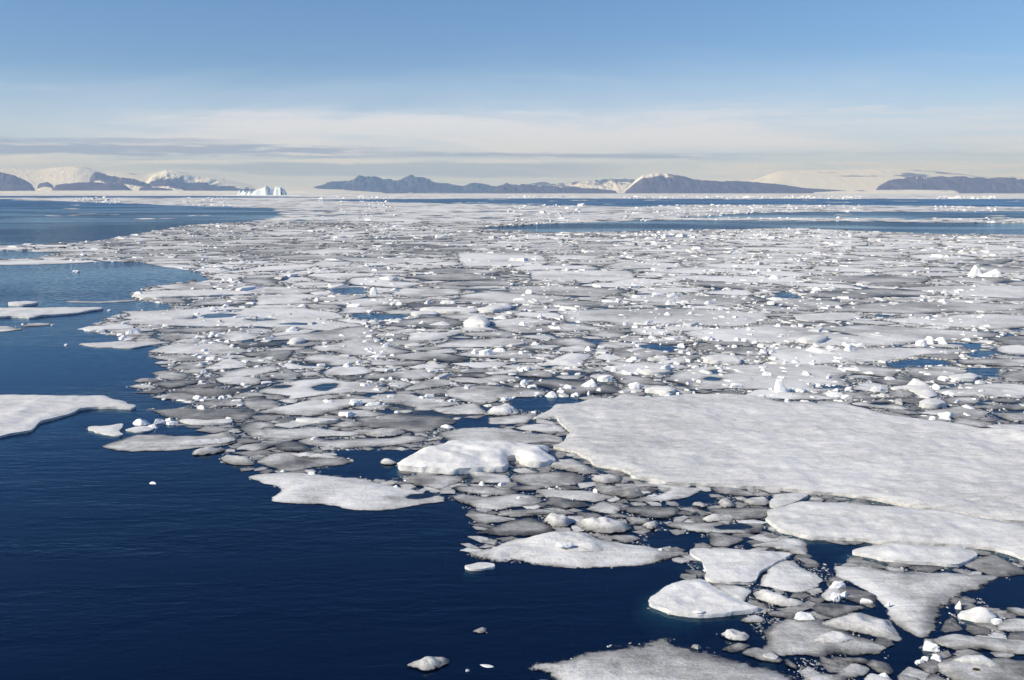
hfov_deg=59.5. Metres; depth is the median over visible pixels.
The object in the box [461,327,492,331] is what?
ice floe
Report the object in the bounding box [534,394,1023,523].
ice floe
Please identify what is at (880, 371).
ice floe
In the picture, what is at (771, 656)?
ice floe
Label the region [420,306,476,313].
ice floe
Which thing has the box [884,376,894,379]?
ice block
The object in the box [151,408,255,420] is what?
ice floe
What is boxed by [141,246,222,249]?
ice floe
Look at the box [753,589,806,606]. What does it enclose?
ice floe
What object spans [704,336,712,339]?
ice block
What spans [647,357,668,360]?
ice floe
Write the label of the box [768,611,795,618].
ice floe
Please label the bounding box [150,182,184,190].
rocky ridge
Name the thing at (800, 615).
ice block
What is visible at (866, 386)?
ice floe
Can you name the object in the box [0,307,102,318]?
ice floe
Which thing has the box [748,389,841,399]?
ice floe
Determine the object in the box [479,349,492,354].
ice block
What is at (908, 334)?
ice floe
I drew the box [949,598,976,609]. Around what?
ice floe
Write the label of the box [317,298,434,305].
ice floe
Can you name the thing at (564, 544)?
ice block
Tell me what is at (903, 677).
ice floe
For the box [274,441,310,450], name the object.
ice floe
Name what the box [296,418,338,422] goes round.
ice floe
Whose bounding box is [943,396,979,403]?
ice floe
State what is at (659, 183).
dark plateau
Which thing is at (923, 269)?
ice floe
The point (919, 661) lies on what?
ice block
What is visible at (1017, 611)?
ice floe
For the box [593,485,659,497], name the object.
ice floe
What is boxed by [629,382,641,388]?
ice block
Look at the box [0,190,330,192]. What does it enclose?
snow shore
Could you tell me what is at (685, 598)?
ice floe
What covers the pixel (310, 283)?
ice floe
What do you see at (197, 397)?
ice block
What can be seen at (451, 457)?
ice floe
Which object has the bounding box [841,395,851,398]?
ice block
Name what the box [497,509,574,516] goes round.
ice floe
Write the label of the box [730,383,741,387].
ice block
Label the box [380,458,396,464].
ice floe
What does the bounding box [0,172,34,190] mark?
rock bluff
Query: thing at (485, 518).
ice floe
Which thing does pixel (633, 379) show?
ice floe
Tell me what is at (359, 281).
ice floe
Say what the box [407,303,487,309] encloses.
ice floe
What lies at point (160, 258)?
ice floe
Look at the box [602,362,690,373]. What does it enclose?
ice floe
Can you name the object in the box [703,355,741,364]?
ice floe
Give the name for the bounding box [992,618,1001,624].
ice block
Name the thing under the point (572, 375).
ice floe
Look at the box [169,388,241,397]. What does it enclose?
ice floe
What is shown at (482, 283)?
ice floe
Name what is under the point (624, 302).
ice lumps
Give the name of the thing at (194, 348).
ice floe
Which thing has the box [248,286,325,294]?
ice floe
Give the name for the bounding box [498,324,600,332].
ice floe
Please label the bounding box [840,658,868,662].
ice floe
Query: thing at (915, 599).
ice floe
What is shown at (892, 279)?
ice floe
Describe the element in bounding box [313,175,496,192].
blue mountains
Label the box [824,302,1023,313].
ice floe
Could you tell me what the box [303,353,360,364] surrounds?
ice floe
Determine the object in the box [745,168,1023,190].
ice cap dome
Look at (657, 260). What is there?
ice floe
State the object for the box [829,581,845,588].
ice block
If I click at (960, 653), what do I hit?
ice floe
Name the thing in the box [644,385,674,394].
ice floe
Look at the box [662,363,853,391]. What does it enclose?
ice floe
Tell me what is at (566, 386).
ice block
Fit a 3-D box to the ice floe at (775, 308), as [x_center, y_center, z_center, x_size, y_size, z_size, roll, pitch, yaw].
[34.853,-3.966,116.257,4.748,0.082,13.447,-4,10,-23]
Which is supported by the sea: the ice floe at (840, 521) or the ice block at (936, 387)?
the ice floe at (840, 521)
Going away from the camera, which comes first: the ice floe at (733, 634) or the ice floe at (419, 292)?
the ice floe at (733, 634)
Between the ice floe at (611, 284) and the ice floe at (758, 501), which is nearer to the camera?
the ice floe at (758, 501)
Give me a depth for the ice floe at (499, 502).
43.96 m
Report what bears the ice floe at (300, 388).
on the sea
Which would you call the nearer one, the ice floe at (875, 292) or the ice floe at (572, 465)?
the ice floe at (572, 465)
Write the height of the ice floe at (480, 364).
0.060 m
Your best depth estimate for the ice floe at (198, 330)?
99.00 m
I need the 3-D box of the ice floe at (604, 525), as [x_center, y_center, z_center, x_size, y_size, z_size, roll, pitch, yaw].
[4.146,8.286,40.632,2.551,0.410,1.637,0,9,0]
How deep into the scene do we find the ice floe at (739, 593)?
34.07 m
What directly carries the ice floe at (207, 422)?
on the sea
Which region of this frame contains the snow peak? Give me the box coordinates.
[145,170,256,190]
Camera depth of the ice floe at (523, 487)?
46.01 m
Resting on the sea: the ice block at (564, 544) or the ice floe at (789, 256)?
the ice floe at (789, 256)
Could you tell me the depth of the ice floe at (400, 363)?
79.42 m
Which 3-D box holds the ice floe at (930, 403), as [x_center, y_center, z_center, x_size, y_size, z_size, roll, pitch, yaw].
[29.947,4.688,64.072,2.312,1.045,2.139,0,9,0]
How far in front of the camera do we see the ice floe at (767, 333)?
95.00 m
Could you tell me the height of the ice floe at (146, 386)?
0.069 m
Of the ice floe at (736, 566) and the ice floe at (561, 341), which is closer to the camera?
the ice floe at (736, 566)
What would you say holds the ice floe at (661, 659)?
on the sea
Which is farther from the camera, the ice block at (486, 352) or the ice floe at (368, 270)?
the ice floe at (368, 270)
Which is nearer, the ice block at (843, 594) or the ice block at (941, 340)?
the ice block at (843, 594)
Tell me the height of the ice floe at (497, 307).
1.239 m
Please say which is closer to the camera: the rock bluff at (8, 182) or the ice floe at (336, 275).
the ice floe at (336, 275)
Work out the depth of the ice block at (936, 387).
69.31 m
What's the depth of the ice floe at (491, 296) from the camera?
129.42 m
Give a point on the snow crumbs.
(899, 402)
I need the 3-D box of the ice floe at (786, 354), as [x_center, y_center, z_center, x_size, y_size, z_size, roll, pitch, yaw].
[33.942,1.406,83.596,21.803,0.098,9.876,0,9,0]
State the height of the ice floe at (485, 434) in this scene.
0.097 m
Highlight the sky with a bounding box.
[0,0,1023,192]
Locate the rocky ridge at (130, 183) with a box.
[90,172,150,189]
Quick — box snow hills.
[0,166,381,192]
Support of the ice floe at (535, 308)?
on the sea
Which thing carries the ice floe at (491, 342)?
on the sea
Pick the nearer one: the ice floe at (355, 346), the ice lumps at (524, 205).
the ice floe at (355, 346)
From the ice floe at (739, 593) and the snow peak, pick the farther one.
the snow peak
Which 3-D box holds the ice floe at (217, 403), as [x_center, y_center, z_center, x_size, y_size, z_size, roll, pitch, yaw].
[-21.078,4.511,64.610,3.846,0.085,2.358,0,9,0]
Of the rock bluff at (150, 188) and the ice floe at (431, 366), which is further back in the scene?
the rock bluff at (150, 188)
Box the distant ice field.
[528,178,634,192]
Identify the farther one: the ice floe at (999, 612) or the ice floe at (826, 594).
the ice floe at (826, 594)
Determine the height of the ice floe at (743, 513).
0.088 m
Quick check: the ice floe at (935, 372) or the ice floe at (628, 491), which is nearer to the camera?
the ice floe at (628, 491)
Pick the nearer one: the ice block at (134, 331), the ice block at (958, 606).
the ice block at (958, 606)
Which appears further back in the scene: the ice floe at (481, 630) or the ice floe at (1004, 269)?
the ice floe at (1004, 269)
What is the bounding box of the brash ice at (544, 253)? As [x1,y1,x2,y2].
[0,221,1023,679]
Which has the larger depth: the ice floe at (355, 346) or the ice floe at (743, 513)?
the ice floe at (355, 346)
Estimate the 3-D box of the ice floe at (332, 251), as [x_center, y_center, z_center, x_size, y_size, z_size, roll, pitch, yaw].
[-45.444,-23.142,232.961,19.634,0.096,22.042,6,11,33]
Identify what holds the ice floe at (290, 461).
on the sea
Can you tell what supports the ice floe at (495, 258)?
on the sea
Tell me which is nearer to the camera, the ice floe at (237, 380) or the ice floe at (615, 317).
the ice floe at (237, 380)
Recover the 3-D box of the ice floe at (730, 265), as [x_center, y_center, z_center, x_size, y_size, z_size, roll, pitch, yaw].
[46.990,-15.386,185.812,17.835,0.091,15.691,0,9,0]
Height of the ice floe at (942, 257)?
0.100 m
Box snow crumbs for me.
[15,306,1018,679]
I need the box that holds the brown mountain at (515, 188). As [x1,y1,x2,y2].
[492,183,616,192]
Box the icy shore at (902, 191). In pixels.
[814,190,958,192]
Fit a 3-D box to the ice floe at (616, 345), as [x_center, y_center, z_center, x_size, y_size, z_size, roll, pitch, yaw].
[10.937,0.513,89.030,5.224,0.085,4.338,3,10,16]
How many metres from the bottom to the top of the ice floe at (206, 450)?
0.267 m
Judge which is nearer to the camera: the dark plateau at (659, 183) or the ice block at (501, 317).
the ice block at (501, 317)
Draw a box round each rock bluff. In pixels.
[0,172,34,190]
[53,182,130,190]
[139,187,171,190]
[185,187,213,190]
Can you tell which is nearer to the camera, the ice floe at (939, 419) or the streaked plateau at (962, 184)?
the ice floe at (939, 419)
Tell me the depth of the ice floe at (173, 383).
71.02 m
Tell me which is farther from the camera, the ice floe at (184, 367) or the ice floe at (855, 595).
the ice floe at (184, 367)
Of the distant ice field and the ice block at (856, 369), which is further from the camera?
the distant ice field
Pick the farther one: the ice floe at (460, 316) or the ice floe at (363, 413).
the ice floe at (460, 316)
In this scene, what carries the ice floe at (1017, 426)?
on the slush
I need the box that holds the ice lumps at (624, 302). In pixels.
[77,234,1023,418]
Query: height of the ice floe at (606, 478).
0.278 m
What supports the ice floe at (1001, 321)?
on the sea
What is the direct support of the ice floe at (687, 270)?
on the sea
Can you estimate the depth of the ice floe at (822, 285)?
146.19 m
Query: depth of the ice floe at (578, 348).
86.99 m
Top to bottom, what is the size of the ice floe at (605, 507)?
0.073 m
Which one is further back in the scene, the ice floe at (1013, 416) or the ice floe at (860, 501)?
the ice floe at (1013, 416)
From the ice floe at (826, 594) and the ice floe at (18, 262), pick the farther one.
the ice floe at (18, 262)
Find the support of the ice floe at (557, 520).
on the sea
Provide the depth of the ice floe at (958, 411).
61.73 m
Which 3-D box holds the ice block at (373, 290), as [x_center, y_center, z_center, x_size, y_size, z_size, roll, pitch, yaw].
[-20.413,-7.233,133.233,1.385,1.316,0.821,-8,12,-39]
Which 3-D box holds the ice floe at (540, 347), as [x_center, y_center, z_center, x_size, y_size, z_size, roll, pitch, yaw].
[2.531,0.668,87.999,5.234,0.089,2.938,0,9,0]
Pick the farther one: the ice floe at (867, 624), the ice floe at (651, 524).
the ice floe at (651, 524)
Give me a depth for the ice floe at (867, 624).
31.18 m
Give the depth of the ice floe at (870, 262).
194.33 m
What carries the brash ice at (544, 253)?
on the sea
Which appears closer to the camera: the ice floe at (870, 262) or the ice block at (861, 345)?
the ice block at (861, 345)
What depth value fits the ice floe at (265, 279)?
156.40 m
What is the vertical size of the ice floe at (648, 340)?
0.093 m
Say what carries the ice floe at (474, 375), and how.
on the sea
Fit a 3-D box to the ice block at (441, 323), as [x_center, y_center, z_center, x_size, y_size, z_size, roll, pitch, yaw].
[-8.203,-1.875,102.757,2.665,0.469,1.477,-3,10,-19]
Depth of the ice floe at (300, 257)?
209.51 m
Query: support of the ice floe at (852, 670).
on the sea
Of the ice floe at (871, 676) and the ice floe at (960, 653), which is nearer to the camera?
the ice floe at (871, 676)
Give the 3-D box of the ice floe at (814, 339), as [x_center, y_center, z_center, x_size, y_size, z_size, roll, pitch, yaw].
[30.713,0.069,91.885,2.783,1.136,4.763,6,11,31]
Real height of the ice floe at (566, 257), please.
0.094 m
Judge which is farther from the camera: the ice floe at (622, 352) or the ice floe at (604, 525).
the ice floe at (622, 352)
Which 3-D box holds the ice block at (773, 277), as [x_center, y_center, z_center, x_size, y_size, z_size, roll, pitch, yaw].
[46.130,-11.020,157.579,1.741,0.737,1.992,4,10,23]
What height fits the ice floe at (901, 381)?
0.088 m
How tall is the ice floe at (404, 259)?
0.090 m
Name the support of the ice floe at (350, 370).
on the sea
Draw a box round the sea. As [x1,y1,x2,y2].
[0,194,1023,679]
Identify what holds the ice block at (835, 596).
on the sea
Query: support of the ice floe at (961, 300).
on the sea
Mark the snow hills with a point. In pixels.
(35, 178)
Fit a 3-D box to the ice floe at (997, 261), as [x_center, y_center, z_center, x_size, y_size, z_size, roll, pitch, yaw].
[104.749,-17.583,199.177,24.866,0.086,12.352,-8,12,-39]
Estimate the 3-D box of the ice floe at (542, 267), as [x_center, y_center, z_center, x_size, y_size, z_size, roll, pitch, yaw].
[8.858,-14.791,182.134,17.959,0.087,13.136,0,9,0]
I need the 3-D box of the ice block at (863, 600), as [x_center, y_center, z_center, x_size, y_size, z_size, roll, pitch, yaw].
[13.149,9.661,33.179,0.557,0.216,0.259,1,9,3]
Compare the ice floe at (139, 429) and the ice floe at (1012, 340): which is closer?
the ice floe at (139, 429)
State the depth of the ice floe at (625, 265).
186.40 m
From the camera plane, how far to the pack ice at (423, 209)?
971.04 m
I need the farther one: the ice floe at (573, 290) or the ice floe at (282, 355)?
the ice floe at (573, 290)
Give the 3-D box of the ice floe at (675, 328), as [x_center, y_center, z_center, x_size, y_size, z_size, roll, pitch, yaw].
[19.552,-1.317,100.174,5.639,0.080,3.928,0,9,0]
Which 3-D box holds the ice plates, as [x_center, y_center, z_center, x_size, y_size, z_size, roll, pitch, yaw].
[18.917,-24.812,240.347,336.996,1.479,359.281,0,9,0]
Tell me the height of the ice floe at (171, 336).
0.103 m
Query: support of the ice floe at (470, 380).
on the sea
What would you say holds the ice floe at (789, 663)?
on the sea
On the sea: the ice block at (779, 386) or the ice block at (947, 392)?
the ice block at (779, 386)
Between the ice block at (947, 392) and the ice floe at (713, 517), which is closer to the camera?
the ice floe at (713, 517)
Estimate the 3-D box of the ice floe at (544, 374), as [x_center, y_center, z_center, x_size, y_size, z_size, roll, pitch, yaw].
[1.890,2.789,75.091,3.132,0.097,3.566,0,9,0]
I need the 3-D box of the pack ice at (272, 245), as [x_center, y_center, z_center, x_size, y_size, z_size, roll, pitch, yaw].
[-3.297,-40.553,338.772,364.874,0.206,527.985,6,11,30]
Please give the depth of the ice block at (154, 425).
57.74 m
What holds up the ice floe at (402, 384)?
on the sea
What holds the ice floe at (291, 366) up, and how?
on the sea
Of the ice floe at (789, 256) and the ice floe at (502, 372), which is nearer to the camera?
the ice floe at (502, 372)
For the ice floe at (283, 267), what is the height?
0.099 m
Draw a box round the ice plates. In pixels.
[0,224,1023,406]
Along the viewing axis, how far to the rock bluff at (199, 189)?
22680.96 m
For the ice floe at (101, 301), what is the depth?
124.80 m
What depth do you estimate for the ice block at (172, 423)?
58.71 m
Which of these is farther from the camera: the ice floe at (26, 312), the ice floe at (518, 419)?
the ice floe at (26, 312)
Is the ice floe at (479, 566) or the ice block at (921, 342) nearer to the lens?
the ice floe at (479, 566)
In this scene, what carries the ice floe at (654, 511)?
on the sea
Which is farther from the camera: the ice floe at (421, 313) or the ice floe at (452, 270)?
the ice floe at (452, 270)
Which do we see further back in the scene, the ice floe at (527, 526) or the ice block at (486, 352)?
the ice block at (486, 352)
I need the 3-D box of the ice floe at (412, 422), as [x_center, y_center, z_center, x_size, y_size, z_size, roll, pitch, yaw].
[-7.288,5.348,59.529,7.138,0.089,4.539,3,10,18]
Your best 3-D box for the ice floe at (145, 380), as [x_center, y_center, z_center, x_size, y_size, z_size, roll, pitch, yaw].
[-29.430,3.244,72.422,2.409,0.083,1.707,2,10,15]
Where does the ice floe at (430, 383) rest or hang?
on the sea
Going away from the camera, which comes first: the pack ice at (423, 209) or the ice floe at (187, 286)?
the ice floe at (187, 286)
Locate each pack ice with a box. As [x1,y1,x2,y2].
[0,193,1023,221]
[0,221,1023,679]
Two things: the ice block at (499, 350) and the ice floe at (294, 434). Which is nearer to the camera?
the ice floe at (294, 434)
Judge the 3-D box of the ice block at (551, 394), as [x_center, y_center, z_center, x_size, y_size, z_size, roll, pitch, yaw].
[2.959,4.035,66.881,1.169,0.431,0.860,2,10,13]
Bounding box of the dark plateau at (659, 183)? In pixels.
[625,173,845,192]
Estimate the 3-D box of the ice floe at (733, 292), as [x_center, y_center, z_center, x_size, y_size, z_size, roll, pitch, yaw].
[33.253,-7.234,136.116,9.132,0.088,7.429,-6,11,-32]
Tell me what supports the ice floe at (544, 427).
on the sea
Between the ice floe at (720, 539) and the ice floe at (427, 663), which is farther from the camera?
the ice floe at (720, 539)
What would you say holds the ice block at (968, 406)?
on the slush
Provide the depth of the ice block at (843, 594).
33.62 m
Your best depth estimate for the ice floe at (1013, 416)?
60.57 m
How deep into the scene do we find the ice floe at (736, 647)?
29.83 m
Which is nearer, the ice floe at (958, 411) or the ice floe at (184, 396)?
the ice floe at (958, 411)
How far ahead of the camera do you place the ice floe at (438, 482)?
47.08 m
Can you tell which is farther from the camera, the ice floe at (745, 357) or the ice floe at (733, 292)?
the ice floe at (733, 292)
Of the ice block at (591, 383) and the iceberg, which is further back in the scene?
the iceberg
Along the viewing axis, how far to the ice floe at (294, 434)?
56.30 m
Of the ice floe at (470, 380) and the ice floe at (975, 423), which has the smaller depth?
the ice floe at (975, 423)
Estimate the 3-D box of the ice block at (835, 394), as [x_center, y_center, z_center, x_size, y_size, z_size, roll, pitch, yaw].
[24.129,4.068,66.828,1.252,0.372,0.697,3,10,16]
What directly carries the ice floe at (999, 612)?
on the sea
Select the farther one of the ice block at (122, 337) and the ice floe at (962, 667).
the ice block at (122, 337)
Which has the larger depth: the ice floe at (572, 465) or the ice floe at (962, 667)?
the ice floe at (572, 465)
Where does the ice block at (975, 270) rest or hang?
on the sea
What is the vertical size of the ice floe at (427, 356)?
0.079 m
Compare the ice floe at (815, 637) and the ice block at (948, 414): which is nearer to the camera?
the ice floe at (815, 637)
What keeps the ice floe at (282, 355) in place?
on the sea
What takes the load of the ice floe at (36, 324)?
on the sea
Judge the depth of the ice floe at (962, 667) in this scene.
28.41 m
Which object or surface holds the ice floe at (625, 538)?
on the sea
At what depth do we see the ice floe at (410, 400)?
64.92 m
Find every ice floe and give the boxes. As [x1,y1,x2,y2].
[0,260,99,264]
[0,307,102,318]
[0,326,18,331]
[0,394,135,437]
[8,301,37,305]
[22,323,50,326]
[29,249,114,251]
[63,300,139,302]
[83,341,168,348]
[84,324,133,330]
[88,423,122,435]
[103,432,238,451]
[116,306,359,330]
[125,256,240,260]
[126,426,154,432]
[131,384,155,388]
[132,289,254,298]
[135,378,159,382]
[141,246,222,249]
[148,263,200,267]
[149,343,246,353]
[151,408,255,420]
[152,354,205,361]
[152,371,186,379]
[152,380,198,387]
[153,393,194,400]
[156,327,276,332]
[156,333,204,339]
[157,283,255,290]
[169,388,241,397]
[171,364,204,369]
[180,419,232,424]
[189,298,251,306]
[192,446,225,454]
[197,400,244,406]
[205,359,245,368]
[213,366,278,376]
[216,331,260,340]
[216,376,260,384]
[221,264,312,272]
[221,455,255,464]
[233,342,284,348]
[236,422,274,437]
[236,439,292,450]
[241,274,278,284]
[241,350,292,360]
[242,396,280,407]
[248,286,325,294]
[249,472,443,509]
[254,255,360,259]
[254,327,381,340]
[255,294,321,304]
[256,399,379,415]
[257,452,350,470]
[258,378,389,398]
[260,427,358,439]
[264,372,304,378]
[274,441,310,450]
[283,363,322,368]
[289,337,305,344]
[291,282,328,285]
[292,248,368,253]
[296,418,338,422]
[299,435,425,447]
[301,372,319,375]
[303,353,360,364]
[308,273,404,277]
[313,337,408,355]
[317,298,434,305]
[323,366,371,374]
[326,267,406,272]
[329,410,384,416]
[331,423,369,426]
[338,306,402,313]
[340,257,445,262]
[348,277,420,287]
[352,428,405,436]
[353,405,391,409]
[355,413,456,431]
[363,369,436,379]
[370,361,425,365]
[370,394,458,410]
[376,329,416,333]
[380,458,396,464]
[381,317,463,328]
[385,352,469,361]
[387,381,412,388]
[391,251,464,253]
[391,288,460,296]
[397,440,555,474]
[402,273,514,280]
[402,475,467,488]
[404,343,422,347]
[405,379,452,390]
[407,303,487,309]
[407,332,462,340]
[408,656,448,669]
[410,364,453,368]
[411,310,438,316]
[418,267,499,273]
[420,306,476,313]
[429,338,537,346]
[432,403,489,414]
[437,313,496,318]
[438,280,513,285]
[438,427,562,442]
[444,385,545,403]
[449,290,573,304]
[449,373,490,376]
[451,362,510,367]
[452,377,498,383]
[454,486,516,494]
[454,494,541,509]
[457,349,533,358]
[458,252,547,265]
[460,331,515,337]
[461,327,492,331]
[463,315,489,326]
[465,562,494,570]
[466,513,514,523]
[470,472,510,482]
[470,531,686,567]
[473,627,486,632]
[477,303,512,312]
[477,375,521,381]
[478,517,552,535]
[486,369,511,374]
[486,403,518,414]
[488,413,535,423]
[490,317,561,326]
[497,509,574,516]
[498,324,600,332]
[507,284,632,295]
[510,485,543,490]
[512,471,584,486]
[513,312,560,317]
[514,265,597,269]
[516,345,560,349]
[516,424,564,431]
[517,305,562,310]
[518,370,551,377]
[529,379,620,395]
[530,270,633,281]
[532,638,788,679]
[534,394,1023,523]
[536,489,613,501]
[538,353,591,366]
[543,337,595,347]
[543,513,571,527]
[545,255,597,259]
[545,497,588,508]
[547,300,632,307]
[547,459,597,473]
[556,367,602,378]
[558,308,767,325]
[558,345,594,351]
[576,517,630,532]
[582,283,651,286]
[587,501,620,513]
[588,362,632,365]
[589,329,631,336]
[591,474,621,482]
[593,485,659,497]
[597,342,648,348]
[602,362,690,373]
[603,262,681,268]
[609,373,665,384]
[612,278,675,283]
[612,337,696,344]
[612,347,669,358]
[612,535,639,542]
[620,506,677,518]
[622,294,769,305]
[626,258,679,262]
[626,484,700,502]
[627,517,649,524]
[628,267,737,273]
[629,327,674,335]
[634,287,710,291]
[639,252,709,256]
[640,368,670,374]
[642,520,657,528]
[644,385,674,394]
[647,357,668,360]
[648,580,759,617]
[657,355,699,363]
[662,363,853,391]
[663,326,708,330]
[665,522,762,533]
[667,275,798,282]
[676,281,804,291]
[683,324,906,346]
[690,548,790,584]
[692,346,767,356]
[692,502,708,506]
[697,263,788,268]
[701,355,761,359]
[703,289,754,294]
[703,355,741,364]
[703,514,739,521]
[707,507,769,519]
[707,531,742,546]
[712,487,755,495]
[712,583,750,601]
[718,498,735,507]
[721,629,748,639]
[722,643,749,651]
[731,270,812,276]
[741,615,764,622]
[742,305,815,313]
[742,647,781,662]
[744,496,768,505]
[745,258,807,263]
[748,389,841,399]
[752,538,806,554]
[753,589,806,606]
[756,254,824,258]
[760,250,835,252]
[761,561,822,592]
[762,618,885,656]
[763,653,777,659]
[765,501,1023,560]
[766,347,970,363]
[767,298,846,310]
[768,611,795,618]
[769,493,807,507]
[772,282,859,287]
[781,322,847,325]
[785,659,796,667]
[793,313,862,321]
[798,335,827,343]
[804,663,869,679]
[805,288,940,298]
[806,275,929,282]
[812,603,862,617]
[813,265,891,271]
[821,254,910,260]
[821,588,842,600]
[822,613,901,640]
[823,325,999,342]
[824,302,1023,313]
[824,579,876,607]
[828,260,924,264]
[834,565,997,637]
[838,364,899,376]
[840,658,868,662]
[849,498,871,504]
[852,382,888,392]
[852,543,977,566]
[854,400,906,409]
[864,673,891,679]
[866,659,892,674]
[870,377,921,384]
[881,266,960,271]
[882,298,995,302]
[886,314,1023,328]
[891,378,936,397]
[897,674,919,679]
[898,285,1023,297]
[907,366,966,381]
[909,255,979,259]
[917,659,938,673]
[918,406,989,418]
[919,398,946,408]
[932,634,1023,653]
[934,383,1023,398]
[935,418,948,420]
[938,259,1013,263]
[938,277,1009,282]
[938,655,1023,679]
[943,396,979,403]
[949,373,977,381]
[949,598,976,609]
[953,418,995,427]
[954,649,981,656]
[956,265,1023,272]
[958,358,1023,365]
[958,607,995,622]
[964,554,1023,576]
[972,404,1023,409]
[987,424,1023,430]
[989,336,1023,344]
[990,610,1008,613]
[992,413,1023,420]
[996,345,1023,354]
[997,618,1023,631]
[1000,370,1023,381]
[1007,607,1023,615]
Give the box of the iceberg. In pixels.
[237,185,297,195]
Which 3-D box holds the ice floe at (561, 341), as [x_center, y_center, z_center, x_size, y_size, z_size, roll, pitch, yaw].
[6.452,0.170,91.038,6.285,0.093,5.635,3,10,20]
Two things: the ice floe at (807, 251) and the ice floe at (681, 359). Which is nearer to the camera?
the ice floe at (681, 359)
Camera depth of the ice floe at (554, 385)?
69.96 m
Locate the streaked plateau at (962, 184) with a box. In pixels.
[876,176,1023,192]
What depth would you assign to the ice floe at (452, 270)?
172.54 m
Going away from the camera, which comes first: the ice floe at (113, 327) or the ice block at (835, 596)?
the ice block at (835, 596)
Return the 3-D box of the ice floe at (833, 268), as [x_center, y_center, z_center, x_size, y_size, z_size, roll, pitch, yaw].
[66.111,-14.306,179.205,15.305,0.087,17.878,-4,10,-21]
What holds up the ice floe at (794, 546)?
on the sea
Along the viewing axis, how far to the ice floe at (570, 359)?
80.39 m
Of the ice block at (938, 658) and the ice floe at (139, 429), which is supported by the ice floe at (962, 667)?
the ice block at (938, 658)
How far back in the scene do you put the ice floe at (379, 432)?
56.40 m
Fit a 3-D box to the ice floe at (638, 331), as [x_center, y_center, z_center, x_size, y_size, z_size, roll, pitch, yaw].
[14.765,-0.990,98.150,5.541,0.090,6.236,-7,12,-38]
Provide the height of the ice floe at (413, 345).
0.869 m
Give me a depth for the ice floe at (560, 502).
43.67 m
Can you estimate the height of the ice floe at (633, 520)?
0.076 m
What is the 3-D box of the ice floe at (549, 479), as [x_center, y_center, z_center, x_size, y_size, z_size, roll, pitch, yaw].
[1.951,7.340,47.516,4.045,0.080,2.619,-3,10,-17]
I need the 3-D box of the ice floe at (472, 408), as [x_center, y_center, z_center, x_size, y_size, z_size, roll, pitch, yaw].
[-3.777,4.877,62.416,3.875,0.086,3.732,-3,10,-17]
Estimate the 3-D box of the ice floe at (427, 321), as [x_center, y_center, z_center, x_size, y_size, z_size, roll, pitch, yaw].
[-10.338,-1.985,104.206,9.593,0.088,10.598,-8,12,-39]
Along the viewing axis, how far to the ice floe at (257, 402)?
64.62 m
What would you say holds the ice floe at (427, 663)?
on the sea
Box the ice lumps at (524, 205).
[73,195,997,237]
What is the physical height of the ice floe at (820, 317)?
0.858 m
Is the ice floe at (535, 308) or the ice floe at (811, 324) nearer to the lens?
the ice floe at (811, 324)
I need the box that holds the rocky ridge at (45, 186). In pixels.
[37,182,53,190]
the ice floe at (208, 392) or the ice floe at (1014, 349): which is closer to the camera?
the ice floe at (208, 392)
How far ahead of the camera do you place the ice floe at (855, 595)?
33.70 m
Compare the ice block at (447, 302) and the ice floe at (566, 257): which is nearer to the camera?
the ice block at (447, 302)
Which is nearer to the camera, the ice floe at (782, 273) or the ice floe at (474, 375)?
the ice floe at (474, 375)
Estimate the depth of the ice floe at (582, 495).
44.89 m
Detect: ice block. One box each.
[118,335,126,339]
[126,328,140,333]
[133,419,149,425]
[147,423,157,428]
[154,419,165,423]
[166,421,177,424]
[193,395,203,398]
[338,411,345,415]
[346,303,360,306]
[346,412,353,416]
[349,399,362,405]
[365,401,380,405]
[370,287,377,294]
[430,321,449,324]
[440,300,455,303]
[441,424,453,427]
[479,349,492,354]
[480,664,492,667]
[493,315,506,318]
[493,348,504,351]
[520,379,528,384]
[546,391,557,397]
[554,542,572,547]
[564,384,573,388]
[581,379,597,386]
[597,375,611,381]
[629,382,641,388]
[652,293,662,296]
[661,364,671,369]
[665,300,677,305]
[667,293,678,296]
[677,343,684,347]
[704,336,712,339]
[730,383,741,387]
[762,371,771,375]
[769,275,778,278]
[774,381,789,391]
[794,611,814,620]
[795,388,805,391]
[827,392,842,396]
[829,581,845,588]
[830,592,839,601]
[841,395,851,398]
[841,591,846,598]
[844,345,855,350]
[846,367,860,370]
[856,343,865,346]
[860,598,872,602]
[870,386,881,391]
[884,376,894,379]
[914,659,923,664]
[915,340,927,345]
[923,641,939,651]
[925,336,933,343]
[930,654,941,661]
[932,384,940,389]
[937,337,947,343]
[938,376,948,380]
[939,412,954,417]
[942,390,954,394]
[955,601,961,609]
[962,404,974,408]
[968,265,982,275]
[980,269,1003,276]
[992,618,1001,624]
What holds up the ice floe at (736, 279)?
on the sea
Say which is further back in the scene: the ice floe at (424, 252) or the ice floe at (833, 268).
the ice floe at (424, 252)
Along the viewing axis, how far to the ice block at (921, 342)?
88.64 m
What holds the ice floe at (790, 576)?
on the sea
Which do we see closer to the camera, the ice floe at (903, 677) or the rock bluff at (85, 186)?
the ice floe at (903, 677)
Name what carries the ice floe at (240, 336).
on the sea
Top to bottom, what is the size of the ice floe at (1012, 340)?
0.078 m
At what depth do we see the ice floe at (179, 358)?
82.03 m
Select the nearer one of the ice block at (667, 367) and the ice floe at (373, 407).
the ice floe at (373, 407)
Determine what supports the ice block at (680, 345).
on the slush

